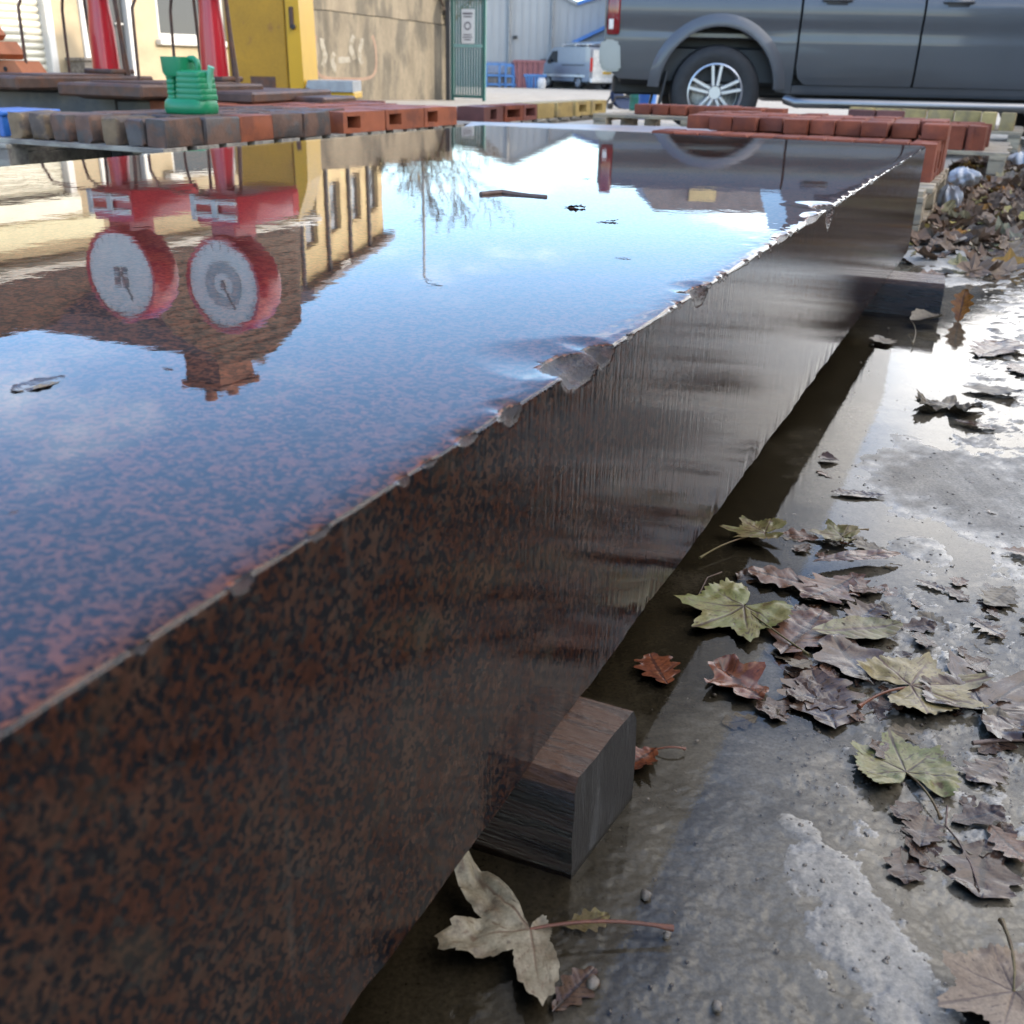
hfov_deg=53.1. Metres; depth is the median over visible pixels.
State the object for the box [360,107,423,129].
brick
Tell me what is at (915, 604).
leaf scrap
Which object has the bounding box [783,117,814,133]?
brick
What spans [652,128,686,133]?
brick
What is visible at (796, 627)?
fallen leaf
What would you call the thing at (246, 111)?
brick
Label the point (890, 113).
brick
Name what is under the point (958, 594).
leaf scrap
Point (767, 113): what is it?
brick
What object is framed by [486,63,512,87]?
wire stillage
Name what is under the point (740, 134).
brick
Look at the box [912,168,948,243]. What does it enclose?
wooden pallet
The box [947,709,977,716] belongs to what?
leaf scrap
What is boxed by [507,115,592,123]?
wooden pallet
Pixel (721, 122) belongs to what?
brick
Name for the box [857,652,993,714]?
fallen leaf
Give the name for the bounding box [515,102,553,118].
brick
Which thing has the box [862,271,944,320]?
timber bearer
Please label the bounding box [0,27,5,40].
clay block
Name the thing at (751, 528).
fallen leaf
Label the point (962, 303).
fallen leaf
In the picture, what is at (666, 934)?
pebble
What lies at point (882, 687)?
leaf scrap
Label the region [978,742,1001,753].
leaf scrap
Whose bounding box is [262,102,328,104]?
brick
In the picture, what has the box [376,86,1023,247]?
ground
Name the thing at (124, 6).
door
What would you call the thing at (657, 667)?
fallen leaf
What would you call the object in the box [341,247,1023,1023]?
pavement
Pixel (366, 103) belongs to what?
brick
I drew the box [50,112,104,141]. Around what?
brick
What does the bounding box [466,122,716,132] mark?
plywood sheet
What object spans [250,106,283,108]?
brick
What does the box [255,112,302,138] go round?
brick
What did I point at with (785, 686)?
leaf scrap
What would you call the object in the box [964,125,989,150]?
brick
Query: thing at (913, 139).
brick
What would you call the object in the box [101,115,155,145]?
brick
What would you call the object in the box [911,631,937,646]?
leaf scrap
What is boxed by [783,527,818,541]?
leaf scrap
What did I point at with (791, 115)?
brick
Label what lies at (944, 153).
brick
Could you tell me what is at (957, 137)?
brick
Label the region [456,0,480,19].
bare tree
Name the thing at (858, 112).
brick
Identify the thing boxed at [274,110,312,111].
brick
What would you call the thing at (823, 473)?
leaf scrap
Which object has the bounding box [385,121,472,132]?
wooden pallet
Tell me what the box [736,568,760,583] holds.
leaf scrap
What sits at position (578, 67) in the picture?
van
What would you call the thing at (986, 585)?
leaf scrap
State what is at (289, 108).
brick
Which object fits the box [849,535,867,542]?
leaf scrap
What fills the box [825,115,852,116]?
brick
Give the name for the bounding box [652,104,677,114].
brick
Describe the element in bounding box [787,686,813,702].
leaf scrap
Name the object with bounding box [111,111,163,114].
brick
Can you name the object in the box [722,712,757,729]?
leaf scrap
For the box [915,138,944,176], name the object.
brick
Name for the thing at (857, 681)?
leaf scrap
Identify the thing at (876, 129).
brick
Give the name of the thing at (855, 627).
fallen leaf
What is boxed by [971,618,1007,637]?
fallen leaf
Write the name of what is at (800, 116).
brick
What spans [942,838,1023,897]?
fallen leaf
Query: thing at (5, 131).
blue crate
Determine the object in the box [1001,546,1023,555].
fallen leaf
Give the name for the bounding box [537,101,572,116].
brick
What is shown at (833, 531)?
fallen leaf
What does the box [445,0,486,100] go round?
palisade gate
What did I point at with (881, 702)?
leaf scrap
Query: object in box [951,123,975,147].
brick
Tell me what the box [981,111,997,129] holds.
brick
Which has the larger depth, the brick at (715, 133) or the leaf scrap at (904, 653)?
the brick at (715, 133)
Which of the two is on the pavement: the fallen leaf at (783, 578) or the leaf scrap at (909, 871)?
the leaf scrap at (909, 871)
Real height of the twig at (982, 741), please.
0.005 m
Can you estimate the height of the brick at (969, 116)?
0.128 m
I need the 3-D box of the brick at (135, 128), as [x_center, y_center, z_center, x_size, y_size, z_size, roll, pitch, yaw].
[-1.507,-1.609,4.334,0.101,0.114,0.257,12,26,23]
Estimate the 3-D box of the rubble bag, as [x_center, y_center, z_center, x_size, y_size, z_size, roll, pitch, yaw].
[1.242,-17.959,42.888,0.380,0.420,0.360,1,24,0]
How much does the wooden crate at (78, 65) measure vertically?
0.560 m
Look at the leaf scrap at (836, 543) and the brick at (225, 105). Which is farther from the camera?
the brick at (225, 105)
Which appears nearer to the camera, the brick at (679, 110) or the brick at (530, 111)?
the brick at (679, 110)
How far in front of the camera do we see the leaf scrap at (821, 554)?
1.34 m
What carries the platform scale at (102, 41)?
on the timber baulk
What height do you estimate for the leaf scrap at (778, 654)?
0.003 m
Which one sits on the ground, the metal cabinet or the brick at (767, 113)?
the metal cabinet
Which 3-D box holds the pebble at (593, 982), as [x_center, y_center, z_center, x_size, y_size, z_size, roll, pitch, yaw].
[0.056,0.324,0.706,0.010,0.008,0.010,-10,26,-24]
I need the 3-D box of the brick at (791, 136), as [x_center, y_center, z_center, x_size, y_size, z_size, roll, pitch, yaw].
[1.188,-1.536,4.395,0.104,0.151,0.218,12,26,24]
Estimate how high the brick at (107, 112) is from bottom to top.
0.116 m
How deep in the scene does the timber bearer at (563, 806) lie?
0.81 m
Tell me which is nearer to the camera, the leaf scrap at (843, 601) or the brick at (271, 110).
the leaf scrap at (843, 601)
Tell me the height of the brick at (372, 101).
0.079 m
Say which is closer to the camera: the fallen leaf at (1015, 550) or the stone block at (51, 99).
the fallen leaf at (1015, 550)
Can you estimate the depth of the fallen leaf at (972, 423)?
1.85 m
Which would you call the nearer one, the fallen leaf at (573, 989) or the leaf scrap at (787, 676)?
the fallen leaf at (573, 989)
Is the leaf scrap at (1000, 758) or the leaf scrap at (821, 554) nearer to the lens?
the leaf scrap at (1000, 758)
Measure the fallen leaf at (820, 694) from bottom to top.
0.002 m
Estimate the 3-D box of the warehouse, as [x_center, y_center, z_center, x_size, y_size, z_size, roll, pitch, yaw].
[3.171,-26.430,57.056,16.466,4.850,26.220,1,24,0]
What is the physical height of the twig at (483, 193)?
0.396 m
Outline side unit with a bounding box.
[572,26,611,88]
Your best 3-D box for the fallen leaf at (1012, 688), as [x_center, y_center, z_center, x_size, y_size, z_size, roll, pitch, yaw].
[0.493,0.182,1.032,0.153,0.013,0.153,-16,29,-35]
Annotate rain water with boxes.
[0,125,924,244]
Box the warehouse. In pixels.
[454,0,605,87]
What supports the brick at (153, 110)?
on the wooden pallet at (15, 151)
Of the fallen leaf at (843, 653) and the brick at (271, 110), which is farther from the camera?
the brick at (271, 110)
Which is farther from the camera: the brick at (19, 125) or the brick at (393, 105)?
the brick at (393, 105)
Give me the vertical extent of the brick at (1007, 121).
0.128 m
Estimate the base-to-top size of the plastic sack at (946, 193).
0.141 m
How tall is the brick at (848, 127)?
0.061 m
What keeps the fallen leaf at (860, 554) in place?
on the puddle
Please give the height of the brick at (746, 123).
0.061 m
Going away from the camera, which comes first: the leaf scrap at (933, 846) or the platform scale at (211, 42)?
the leaf scrap at (933, 846)
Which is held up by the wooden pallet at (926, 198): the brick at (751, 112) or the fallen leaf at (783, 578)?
the brick at (751, 112)
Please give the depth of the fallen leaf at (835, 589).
1.24 m
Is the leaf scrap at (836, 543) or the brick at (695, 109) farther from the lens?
the brick at (695, 109)
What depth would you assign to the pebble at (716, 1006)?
0.69 m
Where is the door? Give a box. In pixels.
[77,0,136,75]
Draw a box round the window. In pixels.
[155,0,226,46]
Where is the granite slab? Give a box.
[0,147,925,1023]
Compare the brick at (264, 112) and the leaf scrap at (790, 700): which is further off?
the brick at (264, 112)
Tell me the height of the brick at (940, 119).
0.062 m
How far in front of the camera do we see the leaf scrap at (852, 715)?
1.00 m
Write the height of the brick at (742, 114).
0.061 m
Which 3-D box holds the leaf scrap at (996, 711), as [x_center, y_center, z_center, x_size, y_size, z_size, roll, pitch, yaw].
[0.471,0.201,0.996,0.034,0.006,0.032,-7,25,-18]
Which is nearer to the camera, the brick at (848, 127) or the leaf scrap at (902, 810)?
the leaf scrap at (902, 810)
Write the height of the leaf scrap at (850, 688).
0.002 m
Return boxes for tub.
[524,74,546,87]
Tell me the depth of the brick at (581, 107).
8.28 m
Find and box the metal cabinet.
[224,0,361,98]
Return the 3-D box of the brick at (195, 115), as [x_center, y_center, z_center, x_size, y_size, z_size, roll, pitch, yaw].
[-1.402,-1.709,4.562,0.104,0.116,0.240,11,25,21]
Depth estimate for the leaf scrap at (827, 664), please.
1.09 m
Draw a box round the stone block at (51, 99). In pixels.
[0,81,123,156]
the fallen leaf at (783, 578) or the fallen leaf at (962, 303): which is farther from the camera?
the fallen leaf at (962, 303)
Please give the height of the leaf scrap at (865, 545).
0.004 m
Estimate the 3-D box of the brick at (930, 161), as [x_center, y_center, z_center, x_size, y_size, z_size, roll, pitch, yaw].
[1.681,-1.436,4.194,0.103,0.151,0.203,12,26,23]
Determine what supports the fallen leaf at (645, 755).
on the puddle
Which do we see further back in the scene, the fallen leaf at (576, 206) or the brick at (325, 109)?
the brick at (325, 109)
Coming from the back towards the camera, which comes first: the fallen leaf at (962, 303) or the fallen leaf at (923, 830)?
the fallen leaf at (962, 303)
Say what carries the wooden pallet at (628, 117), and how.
on the ground
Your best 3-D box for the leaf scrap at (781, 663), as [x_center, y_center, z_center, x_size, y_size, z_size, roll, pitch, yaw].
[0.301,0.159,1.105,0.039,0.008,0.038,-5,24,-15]
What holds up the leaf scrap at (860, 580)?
on the puddle
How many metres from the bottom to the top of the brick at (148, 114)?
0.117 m
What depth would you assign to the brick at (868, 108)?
8.24 m
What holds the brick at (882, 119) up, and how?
on the brick
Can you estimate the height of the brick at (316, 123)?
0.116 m
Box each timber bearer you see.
[471,697,635,879]
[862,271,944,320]
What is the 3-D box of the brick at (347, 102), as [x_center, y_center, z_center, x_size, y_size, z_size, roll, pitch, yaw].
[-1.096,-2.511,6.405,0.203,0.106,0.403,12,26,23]
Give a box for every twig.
[479,190,547,198]
[699,572,721,593]
[945,805,980,890]
[971,737,1023,744]
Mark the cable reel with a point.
(621, 101)
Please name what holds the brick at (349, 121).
on the wooden pallet at (15, 151)
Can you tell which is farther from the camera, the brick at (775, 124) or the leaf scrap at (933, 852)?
the brick at (775, 124)
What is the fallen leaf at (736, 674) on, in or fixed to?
on the puddle
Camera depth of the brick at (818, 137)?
4.27 m
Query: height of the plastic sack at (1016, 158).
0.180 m
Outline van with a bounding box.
[543,42,613,88]
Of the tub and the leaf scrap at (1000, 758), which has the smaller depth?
the leaf scrap at (1000, 758)
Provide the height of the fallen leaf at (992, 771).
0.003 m
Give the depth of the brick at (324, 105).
5.90 m
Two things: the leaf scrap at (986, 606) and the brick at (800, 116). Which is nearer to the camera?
the leaf scrap at (986, 606)
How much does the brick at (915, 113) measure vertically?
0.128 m
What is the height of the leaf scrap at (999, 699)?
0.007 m
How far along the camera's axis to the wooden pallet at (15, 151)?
4.58 m
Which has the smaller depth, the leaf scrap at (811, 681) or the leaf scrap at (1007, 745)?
the leaf scrap at (1007, 745)
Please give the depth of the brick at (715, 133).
4.44 m
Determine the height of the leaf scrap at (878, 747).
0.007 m
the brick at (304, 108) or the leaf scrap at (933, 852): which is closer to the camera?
the leaf scrap at (933, 852)
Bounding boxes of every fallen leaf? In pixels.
[10,375,64,391]
[435,850,673,1005]
[552,966,599,1011]
[564,204,585,207]
[564,907,609,931]
[633,653,680,683]
[634,746,685,769]
[674,577,809,655]
[699,515,786,558]
[704,654,768,699]
[748,565,816,587]
[767,608,831,653]
[777,669,866,728]
[790,685,847,710]
[792,572,859,602]
[809,519,868,541]
[811,615,902,638]
[812,549,900,561]
[813,634,883,683]
[819,451,838,460]
[831,488,884,497]
[844,599,888,618]
[850,729,960,819]
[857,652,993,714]
[869,335,896,343]
[902,815,946,845]
[910,309,944,343]
[915,388,986,411]
[916,579,944,589]
[919,649,1023,740]
[936,917,1023,1023]
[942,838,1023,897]
[951,289,973,321]
[954,419,995,429]
[959,758,1010,785]
[964,385,1022,394]
[969,339,1023,356]
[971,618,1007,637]
[977,586,1020,606]
[987,825,1023,861]
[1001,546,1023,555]
[1006,363,1023,373]
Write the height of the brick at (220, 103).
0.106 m
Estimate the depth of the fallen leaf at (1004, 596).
1.23 m
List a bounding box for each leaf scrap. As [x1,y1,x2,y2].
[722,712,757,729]
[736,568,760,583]
[755,697,792,714]
[760,708,780,714]
[764,648,779,660]
[764,704,791,720]
[770,648,790,659]
[774,651,807,669]
[780,535,800,540]
[782,680,816,698]
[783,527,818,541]
[783,665,812,677]
[783,697,795,703]
[784,673,797,678]
[785,658,812,668]
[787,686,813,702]
[791,543,811,551]
[793,604,811,610]
[794,676,823,689]
[809,603,821,607]
[812,659,822,667]
[813,666,832,676]
[814,698,860,723]
[815,552,828,556]
[817,469,832,477]
[819,663,841,677]
[823,662,835,666]
[829,537,847,545]
[839,596,856,604]
[845,572,870,587]
[847,710,865,720]
[848,686,873,693]
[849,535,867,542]
[849,584,882,592]
[852,540,888,550]
[854,678,863,686]
[864,702,886,722]
[869,696,903,713]
[869,739,889,759]
[874,584,901,597]
[877,601,893,615]
[878,684,897,695]
[879,646,911,658]
[883,846,926,883]
[885,563,901,569]
[888,723,935,743]
[889,800,922,820]
[901,820,913,838]
[902,617,936,632]
[905,836,942,868]
[911,599,921,608]
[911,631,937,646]
[917,611,949,629]
[917,846,953,875]
[922,841,942,856]
[931,746,954,761]
[944,586,968,600]
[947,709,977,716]
[949,577,968,585]
[949,840,966,853]
[951,801,1006,824]
[951,839,991,856]
[956,646,968,655]
[959,795,976,806]
[964,654,990,671]
[969,623,994,644]
[974,644,994,653]
[974,820,1001,828]
[975,600,997,611]
[975,756,1009,773]
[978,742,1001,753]
[980,707,1011,718]
[982,691,1012,702]
[984,582,993,588]
[986,609,1000,618]
[987,736,1017,750]
[996,822,1017,833]
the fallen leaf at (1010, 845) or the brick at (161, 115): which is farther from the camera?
the brick at (161, 115)
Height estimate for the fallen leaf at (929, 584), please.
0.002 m
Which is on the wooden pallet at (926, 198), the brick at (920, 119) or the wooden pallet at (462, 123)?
the brick at (920, 119)
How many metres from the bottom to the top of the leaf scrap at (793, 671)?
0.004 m
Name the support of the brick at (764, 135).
on the wooden pallet at (926, 198)
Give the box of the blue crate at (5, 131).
[0,107,59,136]
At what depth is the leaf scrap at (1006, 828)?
0.86 m
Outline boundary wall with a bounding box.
[22,0,445,99]
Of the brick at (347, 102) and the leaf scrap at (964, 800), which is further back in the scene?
the brick at (347, 102)
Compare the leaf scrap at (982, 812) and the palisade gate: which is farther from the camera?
the palisade gate
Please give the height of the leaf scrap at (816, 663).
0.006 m
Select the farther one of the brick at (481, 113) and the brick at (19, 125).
the brick at (481, 113)
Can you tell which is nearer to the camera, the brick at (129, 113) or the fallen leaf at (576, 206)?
the fallen leaf at (576, 206)
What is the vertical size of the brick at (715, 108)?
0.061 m
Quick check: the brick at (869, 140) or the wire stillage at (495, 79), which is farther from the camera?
the wire stillage at (495, 79)
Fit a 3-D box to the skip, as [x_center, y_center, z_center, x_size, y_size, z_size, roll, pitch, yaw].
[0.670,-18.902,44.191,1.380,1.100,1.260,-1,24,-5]
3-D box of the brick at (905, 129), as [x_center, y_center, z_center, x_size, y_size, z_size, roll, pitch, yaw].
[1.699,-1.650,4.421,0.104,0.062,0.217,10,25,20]
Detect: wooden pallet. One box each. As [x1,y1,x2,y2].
[0,130,385,166]
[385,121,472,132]
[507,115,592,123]
[593,110,687,126]
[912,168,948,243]
[947,141,1011,179]
[991,125,1023,153]
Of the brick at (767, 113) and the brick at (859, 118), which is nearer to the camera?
the brick at (859, 118)
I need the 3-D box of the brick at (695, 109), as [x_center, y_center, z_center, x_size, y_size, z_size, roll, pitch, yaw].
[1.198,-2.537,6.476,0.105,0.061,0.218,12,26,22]
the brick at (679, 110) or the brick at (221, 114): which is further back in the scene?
the brick at (679, 110)
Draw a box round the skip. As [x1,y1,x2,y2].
[511,60,545,87]
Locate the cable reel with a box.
[606,89,629,108]
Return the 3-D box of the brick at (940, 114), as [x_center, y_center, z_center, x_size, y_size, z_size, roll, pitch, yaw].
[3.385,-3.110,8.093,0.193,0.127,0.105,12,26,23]
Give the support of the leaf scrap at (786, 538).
on the puddle
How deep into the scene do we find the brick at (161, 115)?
4.50 m
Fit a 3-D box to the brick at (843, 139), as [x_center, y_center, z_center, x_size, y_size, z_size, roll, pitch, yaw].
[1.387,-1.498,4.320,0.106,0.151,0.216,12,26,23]
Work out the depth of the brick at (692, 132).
4.47 m
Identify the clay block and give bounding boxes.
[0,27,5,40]
[0,41,23,59]
[0,60,46,72]
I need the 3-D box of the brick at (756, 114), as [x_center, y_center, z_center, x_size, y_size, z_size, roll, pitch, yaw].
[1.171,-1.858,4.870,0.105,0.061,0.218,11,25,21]
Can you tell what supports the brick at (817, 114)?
on the wooden pallet at (926, 198)
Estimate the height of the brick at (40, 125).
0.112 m
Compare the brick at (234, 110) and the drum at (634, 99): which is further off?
the drum at (634, 99)
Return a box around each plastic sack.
[936,184,962,207]
[948,166,981,186]
[1007,151,1023,164]
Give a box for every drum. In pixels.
[629,94,638,110]
[638,94,656,103]
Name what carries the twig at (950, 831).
on the puddle
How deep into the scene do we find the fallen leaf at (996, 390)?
2.04 m
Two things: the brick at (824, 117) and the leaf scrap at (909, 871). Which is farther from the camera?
the brick at (824, 117)
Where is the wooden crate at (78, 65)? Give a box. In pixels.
[65,57,91,72]
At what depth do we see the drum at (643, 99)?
13.36 m
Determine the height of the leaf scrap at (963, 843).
0.003 m
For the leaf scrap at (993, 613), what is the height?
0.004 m
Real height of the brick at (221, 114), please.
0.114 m
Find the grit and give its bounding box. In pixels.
[608,287,1023,1020]
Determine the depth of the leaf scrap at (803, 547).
1.36 m
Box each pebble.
[587,974,598,989]
[640,889,651,900]
[663,930,670,938]
[711,999,722,1012]
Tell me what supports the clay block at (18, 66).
on the stone block at (51, 99)
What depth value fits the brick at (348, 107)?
5.83 m
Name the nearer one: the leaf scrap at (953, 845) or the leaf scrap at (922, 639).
the leaf scrap at (953, 845)
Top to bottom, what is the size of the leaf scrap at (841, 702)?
0.006 m
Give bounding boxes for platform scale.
[0,0,152,89]
[57,0,262,98]
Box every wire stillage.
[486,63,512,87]
[505,65,515,87]
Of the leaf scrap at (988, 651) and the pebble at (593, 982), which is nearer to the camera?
the pebble at (593, 982)
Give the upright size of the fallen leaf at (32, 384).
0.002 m
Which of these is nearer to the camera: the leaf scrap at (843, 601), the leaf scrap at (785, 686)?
the leaf scrap at (785, 686)
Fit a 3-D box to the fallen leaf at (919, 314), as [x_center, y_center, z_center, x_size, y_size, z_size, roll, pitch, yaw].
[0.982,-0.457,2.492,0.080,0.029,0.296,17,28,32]
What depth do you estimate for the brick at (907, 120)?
4.60 m
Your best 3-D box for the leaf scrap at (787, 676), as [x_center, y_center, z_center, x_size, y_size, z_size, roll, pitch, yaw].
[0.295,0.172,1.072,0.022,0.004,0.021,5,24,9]
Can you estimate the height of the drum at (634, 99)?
0.350 m
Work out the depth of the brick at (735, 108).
6.30 m
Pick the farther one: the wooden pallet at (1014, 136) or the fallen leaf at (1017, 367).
the wooden pallet at (1014, 136)
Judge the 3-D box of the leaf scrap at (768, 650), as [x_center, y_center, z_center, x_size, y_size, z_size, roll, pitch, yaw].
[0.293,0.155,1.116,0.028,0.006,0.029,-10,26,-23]
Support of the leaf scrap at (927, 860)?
on the pavement
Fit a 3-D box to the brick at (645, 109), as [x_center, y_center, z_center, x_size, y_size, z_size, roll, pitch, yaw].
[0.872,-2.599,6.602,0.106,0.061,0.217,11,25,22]
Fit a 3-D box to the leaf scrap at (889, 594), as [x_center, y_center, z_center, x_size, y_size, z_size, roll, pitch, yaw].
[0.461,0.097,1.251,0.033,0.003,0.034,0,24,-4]
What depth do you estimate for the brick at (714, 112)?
4.90 m
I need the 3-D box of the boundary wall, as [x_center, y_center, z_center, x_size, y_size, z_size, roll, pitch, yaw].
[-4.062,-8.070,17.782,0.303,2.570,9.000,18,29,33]
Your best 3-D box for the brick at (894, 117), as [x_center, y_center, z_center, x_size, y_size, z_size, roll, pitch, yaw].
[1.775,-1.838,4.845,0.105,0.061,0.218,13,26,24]
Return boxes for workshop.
[0,0,229,79]
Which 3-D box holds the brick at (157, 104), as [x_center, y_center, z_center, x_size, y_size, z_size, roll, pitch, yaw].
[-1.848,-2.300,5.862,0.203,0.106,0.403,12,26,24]
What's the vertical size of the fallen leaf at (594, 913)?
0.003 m
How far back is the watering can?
4.55 m
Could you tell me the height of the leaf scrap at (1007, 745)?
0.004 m
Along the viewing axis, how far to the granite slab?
0.61 m
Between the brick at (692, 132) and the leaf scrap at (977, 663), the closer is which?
the leaf scrap at (977, 663)
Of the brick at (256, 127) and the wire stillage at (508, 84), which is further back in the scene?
the wire stillage at (508, 84)
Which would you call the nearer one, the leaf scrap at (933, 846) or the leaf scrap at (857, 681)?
the leaf scrap at (933, 846)
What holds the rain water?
on the granite slab
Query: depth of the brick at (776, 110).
6.21 m
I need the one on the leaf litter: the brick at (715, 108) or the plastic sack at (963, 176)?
the plastic sack at (963, 176)
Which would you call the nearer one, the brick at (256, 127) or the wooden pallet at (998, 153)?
the brick at (256, 127)
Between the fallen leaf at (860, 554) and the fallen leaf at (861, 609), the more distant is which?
the fallen leaf at (860, 554)
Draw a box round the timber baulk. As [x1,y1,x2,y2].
[77,88,355,155]
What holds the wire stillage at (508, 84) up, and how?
on the ground
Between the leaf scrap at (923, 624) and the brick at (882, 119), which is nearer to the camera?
the leaf scrap at (923, 624)
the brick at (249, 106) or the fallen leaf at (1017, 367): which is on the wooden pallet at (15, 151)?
the brick at (249, 106)
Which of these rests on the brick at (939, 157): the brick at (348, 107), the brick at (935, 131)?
the brick at (935, 131)
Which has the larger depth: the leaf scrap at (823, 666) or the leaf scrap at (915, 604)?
the leaf scrap at (915, 604)
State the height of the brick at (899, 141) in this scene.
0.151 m
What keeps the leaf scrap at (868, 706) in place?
on the puddle
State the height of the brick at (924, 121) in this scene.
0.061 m
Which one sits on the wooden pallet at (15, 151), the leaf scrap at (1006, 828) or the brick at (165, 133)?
the brick at (165, 133)
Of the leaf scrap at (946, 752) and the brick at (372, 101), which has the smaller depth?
the leaf scrap at (946, 752)
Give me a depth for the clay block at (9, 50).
6.15 m
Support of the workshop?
on the ground
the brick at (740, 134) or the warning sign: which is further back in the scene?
the warning sign
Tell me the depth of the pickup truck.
8.83 m
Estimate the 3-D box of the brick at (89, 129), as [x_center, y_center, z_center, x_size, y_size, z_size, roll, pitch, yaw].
[-1.763,-1.663,4.442,0.104,0.121,0.260,12,26,23]
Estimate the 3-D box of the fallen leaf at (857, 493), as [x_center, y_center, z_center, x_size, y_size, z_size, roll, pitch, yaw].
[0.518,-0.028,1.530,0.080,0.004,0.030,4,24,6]
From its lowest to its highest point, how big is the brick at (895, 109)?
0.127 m
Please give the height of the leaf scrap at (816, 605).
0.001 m
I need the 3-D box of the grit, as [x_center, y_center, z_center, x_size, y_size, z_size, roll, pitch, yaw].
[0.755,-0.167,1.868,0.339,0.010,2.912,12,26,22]
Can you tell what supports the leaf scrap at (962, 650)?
on the puddle
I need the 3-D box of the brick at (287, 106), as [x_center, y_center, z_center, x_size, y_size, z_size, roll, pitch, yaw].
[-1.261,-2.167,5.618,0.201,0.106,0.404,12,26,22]
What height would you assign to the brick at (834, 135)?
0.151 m
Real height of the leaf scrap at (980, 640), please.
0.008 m
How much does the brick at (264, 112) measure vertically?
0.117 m
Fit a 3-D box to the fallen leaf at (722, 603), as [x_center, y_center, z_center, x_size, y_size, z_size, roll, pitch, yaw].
[0.267,0.121,1.159,0.126,0.014,0.170,-16,29,-34]
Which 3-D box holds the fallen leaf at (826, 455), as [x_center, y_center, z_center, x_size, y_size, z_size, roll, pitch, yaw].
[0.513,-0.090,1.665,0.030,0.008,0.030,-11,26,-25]
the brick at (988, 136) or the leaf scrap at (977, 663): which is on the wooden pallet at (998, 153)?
the brick at (988, 136)
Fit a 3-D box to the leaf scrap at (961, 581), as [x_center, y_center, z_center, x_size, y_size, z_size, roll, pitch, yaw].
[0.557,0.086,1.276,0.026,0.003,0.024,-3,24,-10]
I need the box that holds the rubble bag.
[537,78,545,88]
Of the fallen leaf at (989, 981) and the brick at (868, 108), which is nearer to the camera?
the fallen leaf at (989, 981)
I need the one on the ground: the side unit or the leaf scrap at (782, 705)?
the side unit
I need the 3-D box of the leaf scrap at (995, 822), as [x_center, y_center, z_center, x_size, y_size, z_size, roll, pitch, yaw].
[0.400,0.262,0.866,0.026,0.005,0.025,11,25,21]
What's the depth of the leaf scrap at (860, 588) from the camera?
1.24 m
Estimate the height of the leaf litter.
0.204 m
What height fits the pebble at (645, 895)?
0.007 m
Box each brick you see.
[7,110,60,138]
[28,111,72,139]
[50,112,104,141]
[74,113,128,143]
[93,110,143,113]
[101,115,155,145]
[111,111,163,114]
[124,117,174,146]
[130,113,167,115]
[132,109,164,110]
[145,117,203,148]
[150,100,164,109]
[151,114,183,117]
[170,114,220,116]
[193,115,240,144]
[217,102,238,104]
[218,104,285,106]
[218,113,253,115]
[219,109,250,111]
[220,108,259,109]
[223,110,268,112]
[226,114,273,141]
[233,105,272,107]
[244,111,287,113]
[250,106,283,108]
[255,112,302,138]
[258,109,297,111]
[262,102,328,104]
[271,107,308,108]
[273,105,313,107]
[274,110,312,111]
[291,108,319,109]
[291,111,330,136]
[292,104,359,107]
[304,109,343,110]
[323,106,378,108]
[329,101,366,103]
[329,108,384,133]
[334,102,395,105]
[356,100,384,102]
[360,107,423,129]
[369,104,425,106]
[401,105,456,126]
[457,105,502,121]
[485,104,523,121]
[503,103,536,119]
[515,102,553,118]
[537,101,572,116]
[563,100,590,115]
[583,99,606,114]
[634,103,654,114]
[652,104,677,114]
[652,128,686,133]
[670,104,694,115]
[674,130,707,134]
[687,113,718,128]
[689,105,707,113]
[697,111,728,113]
[699,131,733,135]
[706,106,731,110]
[709,114,740,130]
[720,113,749,115]
[723,132,756,136]
[726,106,750,110]
[731,111,761,113]
[732,116,766,131]
[744,107,767,111]
[744,114,769,115]
[750,133,782,137]
[753,112,783,113]
[759,116,794,132]
[766,108,787,112]
[767,113,797,116]
[773,134,806,139]
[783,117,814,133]
[794,115,821,118]
[800,135,833,140]
[801,113,828,116]
[809,118,840,134]
[816,116,842,119]
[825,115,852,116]
[826,136,858,141]
[830,134,858,137]
[835,119,869,135]
[842,116,871,119]
[848,109,876,116]
[850,107,874,109]
[854,137,884,143]
[860,120,893,137]
[869,118,894,120]
[874,116,902,119]
[875,108,900,110]
[876,110,904,117]
[881,139,911,144]
[890,135,918,141]
[891,121,919,138]
[894,119,920,121]
[901,109,927,117]
[901,117,925,133]
[909,140,940,182]
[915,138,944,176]
[919,119,947,134]
[921,122,951,139]
[927,110,954,121]
[927,118,949,122]
[939,136,949,173]
[947,125,966,149]
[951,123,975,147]
[953,121,984,123]
[954,110,981,121]
[959,123,991,146]
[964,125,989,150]
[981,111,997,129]
[998,112,1016,130]
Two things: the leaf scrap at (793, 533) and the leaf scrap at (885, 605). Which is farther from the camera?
the leaf scrap at (793, 533)
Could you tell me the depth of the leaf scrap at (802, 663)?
1.08 m
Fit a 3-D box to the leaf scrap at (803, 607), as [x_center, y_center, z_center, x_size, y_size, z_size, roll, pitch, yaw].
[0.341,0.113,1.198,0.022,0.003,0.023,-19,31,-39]
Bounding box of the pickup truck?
[599,0,1023,136]
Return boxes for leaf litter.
[901,153,1023,279]
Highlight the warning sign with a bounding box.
[461,9,473,43]
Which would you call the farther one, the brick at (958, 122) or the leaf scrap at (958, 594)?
the brick at (958, 122)
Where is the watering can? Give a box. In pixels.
[160,55,218,114]
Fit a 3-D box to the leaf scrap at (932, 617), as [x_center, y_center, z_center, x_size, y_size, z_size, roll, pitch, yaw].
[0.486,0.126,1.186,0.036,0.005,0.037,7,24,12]
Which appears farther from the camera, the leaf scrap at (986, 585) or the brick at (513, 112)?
the brick at (513, 112)

